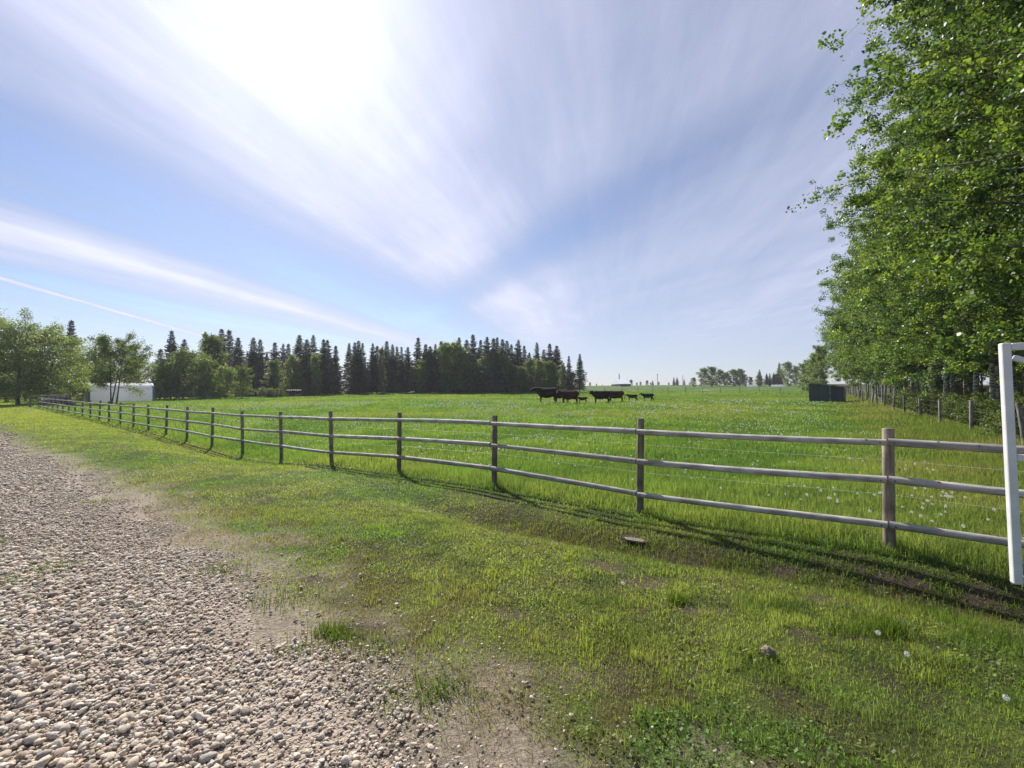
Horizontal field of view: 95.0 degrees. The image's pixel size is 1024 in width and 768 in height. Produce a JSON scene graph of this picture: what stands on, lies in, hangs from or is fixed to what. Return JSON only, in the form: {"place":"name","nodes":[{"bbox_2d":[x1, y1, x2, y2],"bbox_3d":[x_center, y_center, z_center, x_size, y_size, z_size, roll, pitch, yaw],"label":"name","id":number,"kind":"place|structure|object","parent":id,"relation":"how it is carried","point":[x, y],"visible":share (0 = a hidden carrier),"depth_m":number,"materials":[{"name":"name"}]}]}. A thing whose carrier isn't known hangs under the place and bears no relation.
{"place":"outdoors","nodes":[
{"label":"outdoors","id":0,"kind":"place"},
{"bbox_2d":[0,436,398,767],"bbox_3d":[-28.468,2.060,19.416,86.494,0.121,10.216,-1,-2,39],"label":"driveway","id":1,"kind":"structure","parent":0,"point":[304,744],"depth_m":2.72,"materials":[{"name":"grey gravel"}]},
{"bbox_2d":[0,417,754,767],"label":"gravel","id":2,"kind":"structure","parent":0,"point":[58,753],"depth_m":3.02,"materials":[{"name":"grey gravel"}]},
{"bbox_2d":[0,0,988,385],"label":"sky","id":3,"kind":"structure","parent":0,"point":[610,183],"materials":[{"name":"blue"}]},
{"bbox_2d":[0,384,1023,767],"bbox_3d":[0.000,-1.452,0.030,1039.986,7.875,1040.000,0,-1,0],"label":"ground","id":4,"kind":"structure","parent":0,"point":[506,748],"depth_m":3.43,"materials":[{"name":"green plant"}]},
{"bbox_2d":[0,349,33,403],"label":"leafy tree","id":5,"kind":"object","parent":4,"relation":"on","point":[9,392],"visible":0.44,"depth_m":63.13,"materials":[{"name":"green plant"}]},
{"bbox_2d":[0,307,93,404],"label":"leafy tree","id":6,"kind":"object","parent":4,"relation":"on","point":[9,333],"visible":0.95,"depth_m":61.81,"materials":[{"name":"green plant"}]},
{"bbox_2d":[0,323,102,403],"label":"leafy tree","id":7,"kind":"object","parent":4,"relation":"on","point":[63,342],"visible":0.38,"depth_m":66.18,"materials":[{"name":"green plant"}]},
{"bbox_2d":[37,363,89,400],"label":"leafy tree","id":8,"kind":"object","parent":4,"relation":"on","point":[80,391],"visible":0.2,"depth_m":72.11,"materials":[{"name":"green plant"}]},
{"bbox_2d":[55,320,91,399],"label":"spruce tree","id":9,"kind":"object","parent":4,"relation":"on","point":[71,329],"visible":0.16,"depth_m":86.10,"materials":[{"name":"green plant"}]},
{"bbox_2d":[67,341,124,398],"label":"leafy tree","id":10,"kind":"object","parent":4,"relation":"on","point":[89,352],"visible":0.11,"depth_m":86.23,"materials":[{"name":"green plant"}]},
{"bbox_2d":[58,329,158,403],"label":"leafy tree","id":11,"kind":"object","parent":4,"relation":"on","point":[105,349],"visible":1,"depth_m":63.44,"materials":[{"name":"green plant"}]},
{"bbox_2d":[84,382,154,401],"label":"fabric shelter","id":12,"kind":"object","parent":4,"relation":"on","point":[102,395],"visible":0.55,"depth_m":74.54,"materials":[{"name":"white fabric"}]},
{"bbox_2d":[109,358,161,392],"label":"leafy tree","id":13,"kind":"object","parent":4,"relation":"on","point":[146,374],"visible":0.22,"depth_m":88.40,"materials":[{"name":"green plant"}]},
{"bbox_2d":[147,359,179,399],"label":"leafy tree","id":14,"kind":"object","parent":4,"relation":"on","point":[160,382],"visible":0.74,"depth_m":86.29,"materials":[{"name":"green plant"}]},
{"bbox_2d":[153,330,187,398],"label":"spruce tree","id":15,"kind":"object","parent":4,"relation":"on","point":[171,345],"visible":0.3,"depth_m":92.18,"materials":[{"name":"green plant"}]},
{"bbox_2d":[161,345,207,399],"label":"leafy tree","id":16,"kind":"object","parent":4,"relation":"on","point":[181,354],"visible":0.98,"depth_m":87.42,"materials":[{"name":"green plant"}]},
{"bbox_2d":[170,339,198,398],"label":"spruce tree","id":17,"kind":"object","parent":4,"relation":"on","point":[184,345],"visible":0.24,"depth_m":93.35,"materials":[{"name":"green plant"}]},
{"bbox_2d":[187,353,220,398],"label":"leafy tree","id":18,"kind":"object","parent":4,"relation":"on","point":[205,362],"visible":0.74,"depth_m":91.57,"materials":[{"name":"green plant"}]},
{"bbox_2d":[193,331,230,397],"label":"leafy tree","id":19,"kind":"object","parent":4,"relation":"on","point":[214,344],"visible":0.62,"depth_m":100.75,"materials":[{"name":"green plant"}]},
{"bbox_2d":[205,328,238,396],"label":"spruce tree","id":20,"kind":"object","parent":4,"relation":"on","point":[225,350],"visible":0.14,"depth_m":109.11,"materials":[{"name":"green plant"}]},
{"bbox_2d":[210,363,238,397],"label":"leafy tree","id":21,"kind":"object","parent":4,"relation":"on","point":[227,377],"visible":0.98,"depth_m":91.27,"materials":[{"name":"green plant"}]},
{"bbox_2d":[224,337,254,395],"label":"spruce tree","id":22,"kind":"object","parent":4,"relation":"on","point":[237,351],"visible":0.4,"depth_m":115.54,"materials":[{"name":"green plant"}]},
{"bbox_2d":[233,362,254,397],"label":"leafy tree","id":23,"kind":"object","parent":4,"relation":"on","point":[242,370],"visible":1,"depth_m":91.70,"materials":[{"name":"green plant"}]},
{"bbox_2d":[240,337,267,395],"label":"spruce tree","id":24,"kind":"object","parent":4,"relation":"on","point":[253,357],"visible":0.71,"depth_m":117.01,"materials":[{"name":"green plant"}]},
{"bbox_2d":[249,339,267,392],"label":"spruce tree","id":25,"kind":"object","parent":4,"relation":"on","point":[261,353],"visible":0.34,"depth_m":119.51,"materials":[{"name":"green plant"}]},
{"bbox_2d":[252,342,285,393],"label":"spruce tree","id":26,"kind":"object","parent":4,"relation":"on","point":[275,351],"visible":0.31,"depth_m":116.33,"materials":[{"name":"green plant"}]},
{"bbox_2d":[260,358,285,391],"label":"leafy tree","id":27,"kind":"object","parent":4,"relation":"on","point":[273,369],"visible":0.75,"depth_m":107.49,"materials":[{"name":"green plant"}]},
{"bbox_2d":[280,354,304,395],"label":"leafy tree","id":28,"kind":"object","parent":4,"relation":"on","point":[293,363],"visible":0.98,"depth_m":109.61,"materials":[{"name":"green plant"}]},
{"bbox_2d":[281,335,308,394],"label":"spruce tree","id":29,"kind":"object","parent":4,"relation":"on","point":[298,347],"visible":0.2,"depth_m":118.79,"materials":[{"name":"green plant"}]},
{"bbox_2d":[291,339,315,394],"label":"spruce tree","id":30,"kind":"object","parent":4,"relation":"on","point":[304,361],"visible":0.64,"depth_m":114.25,"materials":[{"name":"green plant"}]},
{"bbox_2d":[307,354,323,394],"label":"leafy tree","id":31,"kind":"object","parent":4,"relation":"on","point":[315,363],"visible":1,"depth_m":109.55,"materials":[{"name":"green plant"}]},
{"bbox_2d":[309,339,338,394],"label":"spruce tree","id":32,"kind":"object","parent":4,"relation":"on","point":[324,358],"visible":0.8,"depth_m":113.44,"materials":[{"name":"green plant"}]},
{"bbox_2d":[315,340,344,392],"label":"spruce tree","id":33,"kind":"object","parent":4,"relation":"on","point":[327,344],"visible":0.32,"depth_m":118.01,"materials":[{"name":"green plant"}]},
{"bbox_2d":[330,345,344,393],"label":"spruce tree","id":34,"kind":"object","parent":4,"relation":"on","point":[336,358],"visible":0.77,"depth_m":119.12,"materials":[{"name":"green plant"}]},
{"bbox_2d":[341,342,366,393],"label":"spruce tree","id":35,"kind":"object","parent":4,"relation":"on","point":[351,360],"visible":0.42,"depth_m":113.88,"materials":[{"name":"green plant"}]},
{"bbox_2d":[344,340,368,393],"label":"spruce tree","id":36,"kind":"object","parent":4,"relation":"on","point":[358,370],"visible":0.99,"depth_m":112.31,"materials":[{"name":"green plant"}]},
{"bbox_2d":[361,343,382,392],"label":"spruce tree","id":37,"kind":"object","parent":4,"relation":"on","point":[371,357],"visible":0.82,"depth_m":113.12,"materials":[{"name":"green plant"}]},
{"bbox_2d":[366,346,388,393],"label":"spruce tree","id":38,"kind":"object","parent":4,"relation":"on","point":[373,383],"visible":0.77,"depth_m":112.95,"materials":[{"name":"green plant"}]},
{"bbox_2d":[377,346,385,391],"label":"spruce tree","id":39,"kind":"object","parent":4,"relation":"on","point":[381,360],"visible":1,"depth_m":109.94,"materials":[{"name":"green plant"}]},
{"bbox_2d":[384,344,398,392],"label":"spruce tree","id":40,"kind":"object","parent":4,"relation":"on","point":[391,359],"visible":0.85,"depth_m":119.14,"materials":[{"name":"green plant"}]},
{"bbox_2d":[392,346,409,392],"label":"spruce tree","id":41,"kind":"object","parent":4,"relation":"on","point":[401,382],"visible":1,"depth_m":114.45,"materials":[{"name":"green plant"}]},
{"bbox_2d":[393,347,416,392],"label":"spruce tree","id":42,"kind":"object","parent":4,"relation":"on","point":[407,362],"visible":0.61,"depth_m":116.74,"materials":[{"name":"green plant"}]},
{"bbox_2d":[416,359,430,392],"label":"leafy tree","id":43,"kind":"object","parent":4,"relation":"on","point":[422,368],"visible":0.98,"depth_m":113.15,"materials":[{"name":"green plant"}]},
{"bbox_2d":[418,346,443,392],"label":"spruce tree","id":44,"kind":"object","parent":4,"relation":"on","point":[429,351],"visible":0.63,"depth_m":115.31,"materials":[{"name":"green plant"}]},
{"bbox_2d":[427,344,443,392],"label":"spruce tree","id":45,"kind":"object","parent":4,"relation":"on","point":[434,355],"visible":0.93,"depth_m":114.94,"materials":[{"name":"green plant"}]},
{"bbox_2d":[437,342,456,392],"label":"leafy tree","id":46,"kind":"object","parent":4,"relation":"on","point":[445,360],"visible":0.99,"depth_m":113.32,"materials":[{"name":"green plant"}]},
{"bbox_2d":[444,339,467,392],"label":"leafy tree","id":47,"kind":"object","parent":4,"relation":"on","point":[458,346],"visible":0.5,"depth_m":115.07,"materials":[{"name":"green plant"}]},
{"bbox_2d":[453,348,471,392],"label":"leafy tree","id":48,"kind":"object","parent":4,"relation":"on","point":[464,355],"visible":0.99,"depth_m":113.65,"materials":[{"name":"green plant"}]},
{"bbox_2d":[454,339,478,392],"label":"spruce tree","id":49,"kind":"object","parent":4,"relation":"on","point":[470,356],"visible":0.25,"depth_m":117.89,"materials":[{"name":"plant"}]},
{"bbox_2d":[469,364,480,392],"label":"leafy tree","id":50,"kind":"object","parent":4,"relation":"on","point":[475,373],"visible":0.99,"depth_m":112.55,"materials":[{"name":"green plant"}]},
{"bbox_2d":[86,398,875,448],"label":"dandelion drifts","id":51,"kind":"object","parent":4,"relation":"on","point":[475,405],"visible":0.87,"depth_m":32.07,"materials":[{"name":"white plant"}]},
{"bbox_2d":[473,337,501,392],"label":"spruce tree","id":52,"kind":"object","parent":4,"relation":"on","point":[486,346],"visible":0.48,"depth_m":113.97,"materials":[{"name":"green plant"}]},
{"bbox_2d":[479,353,498,392],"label":"leafy tree","id":53,"kind":"object","parent":4,"relation":"on","point":[488,359],"visible":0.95,"depth_m":112.55,"materials":[{"name":"green plant"}]},
{"bbox_2d":[482,338,504,392],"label":"spruce tree","id":54,"kind":"object","parent":4,"relation":"on","point":[494,344],"visible":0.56,"depth_m":114.31,"materials":[{"name":"green plant"}]},
{"bbox_2d":[505,364,517,392],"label":"leafy tree","id":55,"kind":"object","parent":4,"relation":"on","point":[512,372],"visible":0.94,"depth_m":114.59,"materials":[{"name":"green plant"}]},
{"bbox_2d":[0,389,1023,571],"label":"pasture grass","id":56,"kind":"structure","parent":4,"relation":"on","point":[876,419],"depth_m":14.68,"materials":[{"name":"green plant"}]},
{"bbox_2d":[513,340,527,391],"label":"spruce tree","id":57,"kind":"object","parent":4,"relation":"on","point":[519,361],"visible":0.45,"depth_m":121.76,"materials":[{"name":"green plant"}]},
{"bbox_2d":[515,365,527,392],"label":"leafy tree","id":58,"kind":"object","parent":4,"relation":"on","point":[522,381],"visible":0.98,"depth_m":111.73,"materials":[{"name":"green plant"}]},
{"bbox_2d":[522,357,535,389],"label":"leafy tree","id":59,"kind":"object","parent":4,"relation":"on","point":[529,371],"visible":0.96,"depth_m":111.84,"materials":[{"name":"green plant"}]},
{"bbox_2d":[39,396,1023,550],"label":"rail fence","id":60,"kind":"object","parent":4,"relation":"on","point":[888,479],"visible":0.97,"depth_m":6.86,"materials":[{"name":"wood"}]},
{"bbox_2d":[998,343,1023,584],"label":"pipe gate","id":61,"kind":"structure","parent":60,"relation":"attached to","point":[1012,457],"depth_m":3.82,"materials":[{"name":"white metal"}]},
{"bbox_2d":[532,358,547,387],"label":"leafy tree","id":62,"kind":"object","parent":4,"relation":"on","point":[539,375],"visible":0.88,"depth_m":112.12,"materials":[{"name":"green plant"}]},
{"bbox_2d":[530,387,559,402],"bbox_3d":[3.915,1.377,55.938,3.571,1.992,1.108,0,-1,0],"label":"cow","id":63,"kind":"object","parent":4,"relation":"on","point":[545,392],"visible":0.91,"depth_m":55.59},
{"bbox_2d":[540,361,554,387],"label":"leafy tree","id":64,"kind":"object","parent":4,"relation":"on","point":[546,365],"visible":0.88,"depth_m":112.42,"materials":[{"name":"green plant"}]},
{"bbox_2d":[547,362,561,387],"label":"leafy tree","id":65,"kind":"object","parent":4,"relation":"on","point":[555,377],"visible":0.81,"depth_m":112.98,"materials":[{"name":"green plant"}]},
{"bbox_2d":[556,390,579,402],"bbox_3d":[6.230,1.522,52.485,2.773,1.627,0.913,0,-1,-6],"label":"cow","id":66,"kind":"object","parent":4,"relation":"on","point":[568,395],"visible":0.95,"depth_m":52.20},
{"bbox_2d":[573,354,586,391],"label":"spruce tree","id":67,"kind":"object","parent":4,"relation":"on","point":[582,380],"visible":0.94,"depth_m":122.76,"materials":[{"name":"green plant"}]},
{"bbox_2d":[778,361,796,385],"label":"leafy tree","id":68,"kind":"object","parent":4,"relation":"on","point":[788,366],"visible":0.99,"depth_m":204.82,"materials":[{"name":"green plant"}]},
{"bbox_2d":[807,345,830,385],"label":"leafy tree","id":69,"kind":"object","parent":4,"relation":"on","point":[820,372],"visible":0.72,"depth_m":99.72,"materials":[{"name":"green plant"}]},
{"bbox_2d":[804,382,850,401],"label":"field shed","id":70,"kind":"structure","parent":4,"relation":"on","point":[822,392],"depth_m":56.10,"materials":[{"name":"grey metal"}]},
{"bbox_2d":[819,264,876,400],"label":"aspen tree","id":71,"kind":"object","parent":4,"relation":"on","point":[866,372],"visible":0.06,"depth_m":57.18,"materials":[{"name":"green plant"}]},
{"bbox_2d":[814,241,883,398],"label":"aspen tree","id":72,"kind":"object","parent":4,"relation":"on","point":[820,284],"visible":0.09,"depth_m":62.56,"materials":[{"name":"green plant"}]},
{"bbox_2d":[812,216,896,398],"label":"aspen tree","id":73,"kind":"object","parent":4,"relation":"on","point":[826,313],"visible":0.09,"depth_m":46.53,"materials":[{"name":"green plant"}]},
{"bbox_2d":[813,248,897,402],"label":"aspen tree","id":74,"kind":"object","parent":4,"relation":"on","point":[857,370],"visible":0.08,"depth_m":52.74,"materials":[{"name":"green plant"}]},
{"bbox_2d":[828,282,886,400],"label":"aspen tree","id":75,"kind":"object","parent":4,"relation":"on","point":[841,356],"visible":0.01,"depth_m":55.26,"materials":[{"name":"green plant"}]},
{"bbox_2d":[830,259,892,387],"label":"aspen tree","id":76,"kind":"object","parent":4,"relation":"on","point":[882,373],"visible":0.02,"depth_m":48.86,"materials":[{"name":"green plant"}]},
{"bbox_2d":[820,181,923,407],"bbox_3d":[33.946,-8.027,41.274,10.867,21.026,11.126,0,-1,1],"label":"aspen tree","id":77,"kind":"object","parent":4,"relation":"on","point":[841,288],"visible":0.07,"depth_m":41.76,"materials":[{"name":"green plant"}]},
{"bbox_2d":[827,179,929,409],"bbox_3d":[30.286,-7.242,35.875,10.014,19.376,10.253,1,-1,-27],"label":"aspen tree","id":78,"kind":"object","parent":4,"relation":"on","point":[892,380],"visible":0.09,"depth_m":36.83,"materials":[{"name":"green plant"}]},
{"bbox_2d":[828,217,935,393],"bbox_3d":[33.146,-6.603,38.938,10.636,18.152,11.310,1,-1,-27],"label":"aspen tree","id":79,"kind":"object","parent":4,"relation":"on","point":[917,383],"visible":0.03,"depth_m":39.12,"materials":[{"name":"green plant"}]},
{"bbox_2d":[823,141,943,413],"bbox_3d":[29.744,-8.275,33.769,12.653,21.594,13.454,0,-1,11],"label":"aspen tree","id":80,"kind":"object","parent":4,"relation":"on","point":[834,336],"visible":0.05,"depth_m":34.73,"materials":[{"name":"green plant"}]},
{"bbox_2d":[785,0,1023,352],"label":"aspen tree","id":81,"kind":"object","parent":4,"relation":"on","point":[975,273],"visible":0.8,"depth_m":11.96,"materials":[{"name":"green plant"}]},
{"bbox_2d":[891,387,924,408],"bbox_3d":[30.044,1.392,35.386,2.502,2.295,2.436,-1,-1,27],"label":"bush","id":82,"kind":"object","parent":4,"relation":"on","point":[900,396],"visible":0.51,"depth_m":35.46,"materials":[{"name":"green plant"}]},
{"bbox_2d":[809,65,1019,414],"bbox_3d":[26.125,-8.372,28.722,13.644,21.589,13.558,-1,-1,29],"label":"aspen tree","id":83,"kind":"object","parent":4,"relation":"on","point":[909,365],"visible":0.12,"depth_m":29.94,"materials":[{"name":"green plant"}]},
{"bbox_2d":[868,251,966,401],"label":"aspen tree","id":84,"kind":"object","parent":4,"relation":"on","point":[939,369],"visible":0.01,"depth_m":35.15,"materials":[{"name":"green plant"}]},
{"bbox_2d":[849,148,988,410],"bbox_3d":[28.599,-8.162,29.721,10.164,21.150,10.926,0,-1,-19],"label":"aspen tree","id":85,"kind":"object","parent":4,"relation":"on","point":[967,375],"visible":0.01,"depth_m":30.22,"materials":[{"name":"green plant"}]},
{"bbox_2d":[816,0,1023,402],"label":"aspen tree","id":86,"kind":"object","parent":4,"relation":"on","point":[900,92],"visible":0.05,"depth_m":23.87,"materials":[{"name":"green plant"}]},
{"bbox_2d":[818,2,1023,343],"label":"aspen tree","id":87,"kind":"object","parent":4,"relation":"on","point":[986,304],"visible":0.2,"depth_m":15.66,"materials":[{"name":"green plant"}]},
{"bbox_2d":[822,17,1023,172],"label":"aspen tree","id":88,"kind":"object","parent":4,"relation":"on","point":[1002,45],"visible":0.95,"depth_m":8.69,"materials":[{"name":"green plant"}]},
{"bbox_2d":[824,5,1023,396],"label":"aspen tree","id":89,"kind":"object","parent":4,"relation":"on","point":[977,355],"visible":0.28,"depth_m":19.47,"materials":[{"name":"green plant"}]},
{"bbox_2d":[828,0,1023,309],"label":"aspen tree","id":90,"kind":"object","parent":4,"relation":"on","point":[976,233],"visible":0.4,"depth_m":13.85,"materials":[{"name":"green plant"}]},
{"bbox_2d":[909,391,957,419],"bbox_3d":[24.267,1.439,26.764,2.140,2.056,2.313,1,-2,-43],"label":"bush","id":91,"kind":"object","parent":4,"relation":"on","point":[928,400],"visible":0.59,"depth_m":26.72,"materials":[{"name":"green plant"}]},
{"bbox_2d":[846,388,1023,443],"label":"wire fence","id":92,"kind":"object","parent":4,"relation":"on","point":[1020,413],"visible":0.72,"depth_m":18.22,"materials":[{"name":"grey wood"}]},
{"bbox_2d":[860,85,1010,421],"bbox_3d":[24.195,-8.796,24.805,9.087,22.366,10.260,0,-1,15],"label":"aspen tree","id":93,"kind":"object","parent":4,"relation":"on","point":[975,382],"visible":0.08,"depth_m":25.70,"materials":[{"name":"green plant"}]},
{"bbox_2d":[855,0,1023,355],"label":"aspen tree","id":94,"kind":"object","parent":4,"relation":"on","point":[1015,235],"visible":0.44,"depth_m":12.60,"materials":[{"name":"green plant"}]},
{"bbox_2d":[862,27,1023,428],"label":"aspen tree","id":95,"kind":"object","parent":4,"relation":"on","point":[1018,368],"visible":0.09,"depth_m":21.30,"materials":[{"name":"green plant"}]},
{"bbox_2d":[873,106,1021,391],"bbox_3d":[27.421,-8.687,26.452,11.509,22.268,11.784,0,-1,20],"label":"aspen tree","id":96,"kind":"object","parent":4,"relation":"on","point":[905,339],"visible":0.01,"depth_m":27.18,"materials":[{"name":"green plant"}]},
{"bbox_2d":[882,166,1023,390],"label":"aspen tree","id":97,"kind":"object","parent":4,"relation":"on","point":[1021,380],"visible":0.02,"depth_m":25.39,"materials":[{"name":"green plant"}]},
{"bbox_2d":[935,393,980,420],"bbox_3d":[22.800,1.436,23.938,2.081,1.908,2.026,-1,-1,32],"label":"bush","id":98,"kind":"object","parent":4,"relation":"on","point":[948,403],"visible":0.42,"depth_m":24.02,"materials":[{"name":"green plant"}]},
{"bbox_2d":[896,33,1023,373],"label":"aspen tree","id":99,"kind":"object","parent":4,"relation":"on","point":[1000,172],"visible":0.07,"depth_m":21.46,"materials":[{"name":"green plant"}]},
{"bbox_2d":[922,0,1023,142],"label":"aspen tree","id":100,"kind":"object","parent":4,"relation":"on","point":[1015,116],"visible":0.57,"depth_m":10.70,"materials":[{"name":"green plant"}]},
{"bbox_2d":[955,392,1016,427],"bbox_3d":[20.013,1.361,19.836,2.247,2.061,2.187,0,-1,20],"label":"bush","id":101,"kind":"object","parent":4,"relation":"on","point":[965,417],"visible":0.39,"depth_m":19.94,"materials":[{"name":"green plant"}]},
{"bbox_2d":[974,398,1023,437],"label":"bush","id":102,"kind":"object","parent":4,"relation":"on","point":[993,405],"visible":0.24,"depth_m":15.53,"materials":[{"name":"green plant"}]},
{"bbox_2d":[978,391,1023,438],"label":"bush","id":103,"kind":"object","parent":4,"relation":"on","point":[996,426],"visible":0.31,"depth_m":14.43,"materials":[{"name":"green plant"}]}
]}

